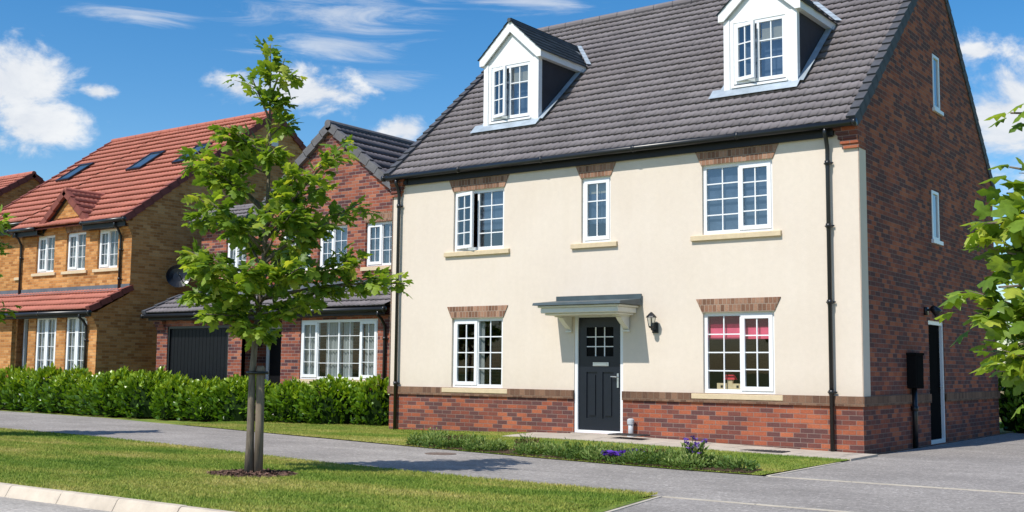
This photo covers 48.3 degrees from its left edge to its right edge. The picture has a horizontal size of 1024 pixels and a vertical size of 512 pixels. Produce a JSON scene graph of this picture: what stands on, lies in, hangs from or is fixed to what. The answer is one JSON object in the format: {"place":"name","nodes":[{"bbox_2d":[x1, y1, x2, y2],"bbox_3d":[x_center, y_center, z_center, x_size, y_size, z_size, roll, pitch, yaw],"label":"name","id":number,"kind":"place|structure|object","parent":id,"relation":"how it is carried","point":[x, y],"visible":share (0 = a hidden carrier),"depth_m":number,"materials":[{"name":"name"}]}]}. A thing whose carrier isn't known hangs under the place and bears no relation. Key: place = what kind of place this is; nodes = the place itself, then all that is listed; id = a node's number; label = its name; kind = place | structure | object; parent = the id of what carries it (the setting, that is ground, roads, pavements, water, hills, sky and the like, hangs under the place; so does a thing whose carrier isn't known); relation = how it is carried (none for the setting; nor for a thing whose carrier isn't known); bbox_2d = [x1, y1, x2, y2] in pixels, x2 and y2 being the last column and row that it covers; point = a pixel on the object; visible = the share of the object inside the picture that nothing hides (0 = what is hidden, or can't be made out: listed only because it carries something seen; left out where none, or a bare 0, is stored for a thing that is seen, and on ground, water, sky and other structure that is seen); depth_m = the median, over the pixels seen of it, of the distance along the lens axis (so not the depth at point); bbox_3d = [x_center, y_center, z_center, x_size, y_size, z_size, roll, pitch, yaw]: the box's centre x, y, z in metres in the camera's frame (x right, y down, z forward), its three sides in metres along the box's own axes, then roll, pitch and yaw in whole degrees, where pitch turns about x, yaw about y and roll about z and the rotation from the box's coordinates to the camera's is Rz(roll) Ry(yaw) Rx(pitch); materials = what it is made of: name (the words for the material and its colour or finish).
{"place":"outdoors","nodes":[
{"label":"outdoors","id":0,"kind":"place"},
{"bbox_2d":[0,171,44,208],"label":"house","id":1,"kind":"structure","parent":0,"point":[13,187],"depth_m":39.80,"materials":[{"name":"tile"}]},
{"bbox_2d":[0,497,110,511],"bbox_3d":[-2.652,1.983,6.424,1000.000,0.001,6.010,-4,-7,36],"label":"road","id":2,"kind":"structure","parent":0,"point":[12,505],"depth_m":10.93,"materials":[{"name":"grey asphalt"}]},
{"bbox_2d":[0,482,232,511],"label":"kerb","id":3,"kind":"structure","parent":2,"relation":"on","point":[82,500],"depth_m":10.94,"materials":[{"name":"concrete"}]},
{"bbox_2d":[0,427,657,511],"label":"verge lawn","id":4,"kind":"structure","parent":0,"point":[233,508],"depth_m":11.62,"materials":[{"name":"green plant"}]},
{"bbox_2d":[0,204,21,323],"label":"maple tree","id":5,"kind":"object","parent":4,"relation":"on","point":[4,222],"visible":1,"depth_m":20.02,"materials":[{"name":"green plant"}]},
{"bbox_2d":[206,468,297,477],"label":"bark mulch","id":6,"kind":"object","parent":4,"relation":"on","point":[268,471],"visible":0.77,"depth_m":13.11,"materials":[{"name":"brown wood"}]},
{"bbox_2d":[246,366,268,472],"bbox_3d":[-2.987,1.944,13.311,0.270,1.323,0.159,1,-6,-4],"label":"tree stake","id":7,"kind":"object","parent":6,"relation":"on","point":[260,372],"visible":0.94,"depth_m":13.28,"materials":[{"name":"brown wood"}]},
{"bbox_2d":[174,34,413,472],"bbox_3d":[-2.654,-0.036,13.601,2.679,5.226,1.923,3,-6,-27],"label":"maple tree","id":8,"kind":"object","parent":6,"relation":"on","point":[301,231],"visible":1,"depth_m":13.35,"materials":[{"name":"green plant"}]},
{"bbox_2d":[0,408,1011,511],"bbox_3d":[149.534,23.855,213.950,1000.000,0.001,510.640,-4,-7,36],"label":"ground","id":9,"kind":"structure","parent":0,"point":[185,420],"depth_m":26.06,"materials":[{"name":"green plant"}]},
{"bbox_2d":[0,363,26,408],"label":"laurel shrub","id":10,"kind":"object","parent":9,"relation":"on","point":[3,373],"visible":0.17,"depth_m":32.03,"materials":[{"name":"green plant"}]},
{"bbox_2d":[0,367,40,409],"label":"laurel shrub","id":11,"kind":"object","parent":9,"relation":"on","point":[14,384],"visible":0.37,"depth_m":31.27,"materials":[{"name":"green plant"}]},
{"bbox_2d":[19,362,68,412],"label":"laurel shrub","id":12,"kind":"object","parent":9,"relation":"on","point":[33,388],"visible":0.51,"depth_m":30.51,"materials":[{"name":"green plant"}]},
{"bbox_2d":[38,364,97,414],"bbox_3d":[-11.473,3.527,30.318,1.977,1.329,2.075,2,-6,-12],"label":"laurel shrub","id":13,"kind":"object","parent":9,"relation":"on","point":[65,379],"visible":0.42,"depth_m":29.71,"materials":[{"name":"green plant"}]},
{"bbox_2d":[63,370,103,413],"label":"laurel shrub","id":14,"kind":"object","parent":9,"relation":"on","point":[75,389],"visible":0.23,"depth_m":29.10,"materials":[{"name":"green plant"}]},
{"bbox_2d":[74,365,137,416],"bbox_3d":[-9.969,3.409,28.768,1.954,1.309,1.895,2,-6,-12],"label":"laurel shrub","id":15,"kind":"object","parent":9,"relation":"on","point":[102,385],"visible":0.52,"depth_m":28.27,"materials":[{"name":"green plant"}]},
{"bbox_2d":[107,366,179,417],"bbox_3d":[-8.721,3.338,28.059,1.908,1.314,1.818,-1,-6,16],"label":"laurel shrub","id":16,"kind":"object","parent":9,"relation":"on","point":[142,383],"visible":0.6,"depth_m":27.59,"materials":[{"name":"green plant"}]},
{"bbox_2d":[0,111,305,408],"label":"terracotta roofed house","id":17,"kind":"structure","parent":9,"relation":"on","point":[90,271],"depth_m":32.45,"materials":[{"name":"brick"}]},
{"bbox_2d":[22,319,40,367],"bbox_3d":[-13.631,3.020,32.444,0.840,2.570,0.140,-4,-7,36],"label":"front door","id":18,"kind":"structure","parent":17,"relation":"in","point":[26,323],"depth_m":32.68,"materials":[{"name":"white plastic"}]},
{"bbox_2d":[31,235,55,276],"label":"window","id":19,"kind":"structure","parent":17,"relation":"in","point":[45,263],"depth_m":33.54,"materials":[{"name":"white plastic"}]},
{"bbox_2d":[35,318,56,378],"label":"window","id":20,"kind":"structure","parent":17,"relation":"in","point":[46,338],"depth_m":31.47,"materials":[{"name":"white plastic"}]},
{"bbox_2d":[61,232,86,274],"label":"window","id":21,"kind":"structure","parent":17,"relation":"in","point":[77,241],"depth_m":32.64,"materials":[{"name":"white plastic"}]},
{"bbox_2d":[65,317,86,374],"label":"window","id":22,"kind":"structure","parent":17,"relation":"in","point":[75,338],"depth_m":30.66,"materials":[{"name":"white plastic"}]},
{"bbox_2d":[65,225,118,272],"bbox_3d":[-11.783,-0.232,32.148,2.700,1.420,0.220,-4,-7,36],"label":"window","id":23,"kind":"structure","parent":17,"relation":"in","point":[108,251],"depth_m":31.78,"materials":[{"name":"white plastic"}]},
{"bbox_2d":[149,371,194,419],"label":"laurel shrub","id":24,"kind":"object","parent":9,"relation":"on","point":[161,406],"visible":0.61,"depth_m":26.99,"materials":[{"name":"green plant"}]},
{"bbox_2d":[171,376,227,421],"bbox_3d":[-7.023,3.353,26.916,1.646,1.096,1.698,-4,-7,37],"label":"laurel shrub","id":25,"kind":"object","parent":9,"relation":"on","point":[195,407],"visible":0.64,"depth_m":26.45,"materials":[{"name":"green plant"}]},
{"bbox_2d":[203,373,275,421],"bbox_3d":[-6.043,3.237,26.333,1.775,1.223,1.691,-3,-6,30],"label":"laurel shrub","id":26,"kind":"object","parent":9,"relation":"on","point":[234,388],"visible":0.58,"depth_m":25.93,"materials":[{"name":"green plant"}]},
{"bbox_2d":[140,120,415,423],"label":"garage house","id":27,"kind":"structure","parent":9,"relation":"on","point":[350,338],"depth_m":27.43,"materials":[{"name":"red brick"}]},
{"bbox_2d":[167,325,228,380],"bbox_3d":[-7.954,2.905,28.888,2.400,2.270,0.104,-4,-7,36],"label":"garage door","id":28,"kind":"structure","parent":27,"relation":"in","point":[194,351],"depth_m":28.95,"materials":[{"name":"black plastic"}]},
{"bbox_2d":[222,230,245,278],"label":"window","id":29,"kind":"structure","parent":27,"relation":"in","point":[231,254],"depth_m":29.68,"materials":[{"name":"white plastic"}]},
{"bbox_2d":[265,325,281,414],"bbox_3d":[-5.644,2.824,28.140,1.180,2.270,0.073,-4,-7,36],"label":"front door","id":30,"kind":"structure","parent":27,"relation":"in","point":[273,356],"depth_m":28.34,"materials":[{"name":"black plastic"}]},
{"bbox_2d":[320,216,348,272],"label":"window","id":31,"kind":"structure","parent":27,"relation":"in","point":[339,241],"depth_m":27.63,"materials":[{"name":"white plastic"}]},
{"bbox_2d":[293,319,379,384],"bbox_3d":[-3.982,2.185,26.028,2.770,1.470,0.190,-4,-7,36],"label":"window","id":32,"kind":"structure","parent":27,"relation":"in","point":[310,329],"depth_m":26.09,"materials":[{"name":"white plastic"}]},
{"bbox_2d":[360,211,391,270],"bbox_3d":[-3.035,-0.347,26.678,1.190,1.375,0.220,-4,-7,36],"label":"window","id":33,"kind":"structure","parent":27,"relation":"in","point":[379,236],"depth_m":26.73,"materials":[{"name":"white plastic"}]},
{"bbox_2d":[264,376,319,423],"bbox_3d":[-5.008,3.270,25.778,1.512,1.135,1.774,2,-6,-17],"label":"laurel shrub","id":34,"kind":"object","parent":9,"relation":"on","point":[281,398],"visible":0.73,"depth_m":25.43,"materials":[{"name":"green plant"}]},
{"bbox_2d":[291,373,365,424],"bbox_3d":[-3.883,3.183,25.287,1.760,1.183,1.815,5,-7,-40],"label":"laurel shrub","id":35,"kind":"object","parent":9,"relation":"on","point":[332,405],"visible":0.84,"depth_m":24.97,"materials":[{"name":"green plant"}]},
{"bbox_2d":[348,374,388,425],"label":"laurel shrub","id":36,"kind":"object","parent":9,"relation":"on","point":[375,401],"visible":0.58,"depth_m":24.60,"materials":[{"name":"green plant"}]},
{"bbox_2d":[407,444,762,472],"bbox_3d":[0.768,2.884,16.487,0.809,0.001,6.590,6,-8,-43],"label":"soil bed","id":37,"kind":"object","parent":9,"relation":"on","point":[704,468],"visible":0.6,"depth_m":15.35,"materials":[{"name":"brown soil"}]},
{"bbox_2d":[443,434,470,442],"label":"bronze plant","id":38,"kind":"object","parent":37,"relation":"on","point":[450,437],"visible":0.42,"depth_m":18.17,"materials":[{"name":"green plant"}]},
{"bbox_2d":[514,438,538,450],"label":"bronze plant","id":39,"kind":"object","parent":37,"relation":"on","point":[534,440],"visible":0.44,"depth_m":17.16,"materials":[{"name":"green plant"}]},
{"bbox_2d":[601,450,625,460],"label":"pansy plant","id":40,"kind":"object","parent":37,"relation":"on","point":[607,453],"visible":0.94,"depth_m":15.45,"materials":[{"name":"purple plant"}]},
{"bbox_2d":[640,447,665,454],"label":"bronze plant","id":41,"kind":"object","parent":37,"relation":"on","point":[655,450],"visible":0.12,"depth_m":15.66,"materials":[{"name":"green plant"}]},
{"bbox_2d":[680,435,709,465],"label":"iris plant","id":42,"kind":"object","parent":37,"relation":"on","point":[691,448],"visible":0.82,"depth_m":14.83,"materials":[{"name":"purple plant"}]},
{"bbox_2d":[381,0,999,454],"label":"detached house","id":43,"kind":"structure","parent":9,"relation":"on","point":[661,220],"depth_m":20.35,"materials":[{"name":"beige paint"}]},
{"bbox_2d":[442,305,507,393],"bbox_3d":[-0.669,1.800,21.984,1.590,1.664,0.206,-4,-7,36],"label":"window","id":44,"kind":"structure","parent":43,"relation":"in","point":[476,315],"depth_m":22.00,"materials":[{"name":"white plastic"}]},
{"bbox_2d":[444,174,509,256],"bbox_3d":[-0.670,-0.772,22.202,1.590,1.526,0.258,-4,-7,36],"label":"window","id":45,"kind":"structure","parent":43,"relation":"in","point":[490,201],"depth_m":22.19,"materials":[{"name":"white plastic"}]},
{"bbox_2d":[570,162,617,248],"bbox_3d":[1.522,-0.903,20.664,0.970,1.526,0.208,-4,-7,36],"label":"window","id":46,"kind":"structure","parent":43,"relation":"in","point":[596,206],"depth_m":20.69,"materials":[{"name":"white plastic"}]},
{"bbox_2d":[571,316,622,435],"bbox_3d":[1.552,2.125,20.303,1.060,2.202,0.230,-4,-7,36],"label":"front door","id":47,"kind":"structure","parent":43,"relation":"in","point":[598,339],"depth_m":20.34,"materials":[{"name":"black plastic"}]},
{"bbox_2d":[690,143,781,241],"bbox_3d":[3.742,-1.041,19.039,1.620,1.526,0.188,-4,-7,36],"label":"window","id":48,"kind":"structure","parent":43,"relation":"in","point":[738,197],"depth_m":19.03,"materials":[{"name":"white plastic"}]},
{"bbox_2d":[691,297,782,400],"bbox_3d":[3.717,1.527,18.786,1.620,1.664,0.188,-4,-7,36],"label":"window","id":49,"kind":"structure","parent":43,"relation":"in","point":[729,318],"depth_m":18.75,"materials":[{"name":"white plastic"}]},
{"bbox_2d":[717,375,739,388],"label":"toy castle","id":50,"kind":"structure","parent":49,"relation":"in","point":[730,384],"depth_m":18.94,"materials":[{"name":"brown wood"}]},
{"bbox_2d":[928,320,945,444],"bbox_3d":[7.636,2.283,20.690,0.141,2.200,0.970,-4,-7,36],"label":"side door","id":51,"kind":"structure","parent":43,"relation":"in","point":[935,330],"depth_m":20.85,"materials":[{"name":"black plastic"}]},
{"bbox_2d":[931,190,943,245],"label":"window","id":52,"kind":"structure","parent":43,"relation":"in","point":[935,239],"depth_m":21.17,"materials":[{"name":"white plastic"}]},
{"bbox_2d":[932,54,943,115],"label":"window","id":53,"kind":"structure","parent":43,"relation":"in","point":[935,60],"depth_m":21.63,"materials":[{"name":"white plastic"}]},
{"bbox_2d":[614,497,833,511],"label":"driveway apron","id":54,"kind":"object","parent":9,"relation":"on","point":[663,504],"visible":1,"depth_m":10.59,"materials":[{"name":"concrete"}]},
{"bbox_2d":[605,462,1023,511],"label":"edging","id":55,"kind":"object","parent":9,"relation":"on","point":[642,501],"visible":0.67,"depth_m":12.07,"materials":[{"name":"concrete"}]},
{"bbox_2d":[934,103,1023,418],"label":"maple tree","id":56,"kind":"object","parent":9,"relation":"on","point":[1008,266],"visible":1,"depth_m":6.15,"materials":[{"name":"green plant"}]},
{"bbox_2d":[998,372,1023,432],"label":"laurel shrub","id":57,"kind":"object","parent":9,"relation":"on","point":[1010,404],"visible":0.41,"depth_m":24.44,"materials":[{"name":"green plant"}]},
{"bbox_2d":[174,421,849,474],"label":"front lawn","id":58,"kind":"structure","parent":0,"point":[571,445],"depth_m":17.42,"materials":[{"name":"green plant"}]},
{"bbox_2d":[406,427,760,470],"bbox_3d":[0.648,2.763,16.562,1.143,0.364,6.719,6,-8,-43],"label":"ground cover","id":59,"kind":"object","parent":58,"relation":"on","point":[668,457],"visible":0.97,"depth_m":15.87,"materials":[{"name":"green plant"}]},
{"bbox_2d":[0,411,1023,511],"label":"path","id":60,"kind":"structure","parent":0,"point":[835,495],"depth_m":14.07,"materials":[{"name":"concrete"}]},
{"bbox_2d":[425,452,455,454],"bbox_3d":[-1.058,2.928,16.898,0.500,0.006,0.440,-4,-7,36],"label":"manhole cover","id":61,"kind":"object","parent":60,"relation":"on","point":[437,453],"visible":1,"depth_m":16.88,"materials":[{"name":"metal"}]},
{"bbox_2d":[0,0,1023,363],"label":"sky","id":62,"kind":"structure","parent":0,"point":[77,77],"materials":[{"name":"blue"}]},
{"bbox_2d":[568,495,657,511],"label":"verge lawn","id":63,"kind":"structure","parent":0,"point":[616,506],"depth_m":10.55,"materials":[{"name":"green plant"}]},
{"bbox_2d":[504,432,877,461],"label":"paving","id":64,"kind":"structure","parent":0,"point":[723,446],"depth_m":18.34,"materials":[{"name":"concrete"}]},
{"bbox_2d":[608,433,649,435],"bbox_3d":[1.974,3.018,19.283,0.630,0.023,0.340,-4,-7,36],"label":"door mat","id":65,"kind":"object","parent":64,"relation":"on","point":[625,434],"depth_m":19.17,"materials":[{"name":"grey"}]},
{"bbox_2d":[627,418,634,436],"bbox_3d":[2.047,2.978,19.669,0.140,0.350,0.140,-4,-7,36],"label":"standpipe","id":66,"kind":"object","parent":64,"relation":"on","point":[630,422],"visible":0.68,"depth_m":19.63,"materials":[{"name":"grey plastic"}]},
{"bbox_2d":[743,449,790,452],"bbox_3d":[3.862,2.990,17.465,0.700,0.028,0.360,-4,-7,36],"label":"drain grating","id":67,"kind":"object","parent":64,"relation":"on","point":[770,451],"visible":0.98,"depth_m":17.42,"materials":[{"name":"grey metal"}]},
{"bbox_2d":[774,432,1023,492],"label":"driveway","id":68,"kind":"structure","parent":0,"point":[993,463],"depth_m":15.25,"materials":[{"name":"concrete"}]},
{"bbox_2d":[999,322,1023,362],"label":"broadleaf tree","id":69,"kind":"object","parent":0,"point":[1012,341],"visible":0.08,"depth_m":47.38,"materials":[{"name":"green plant"}]}
]}

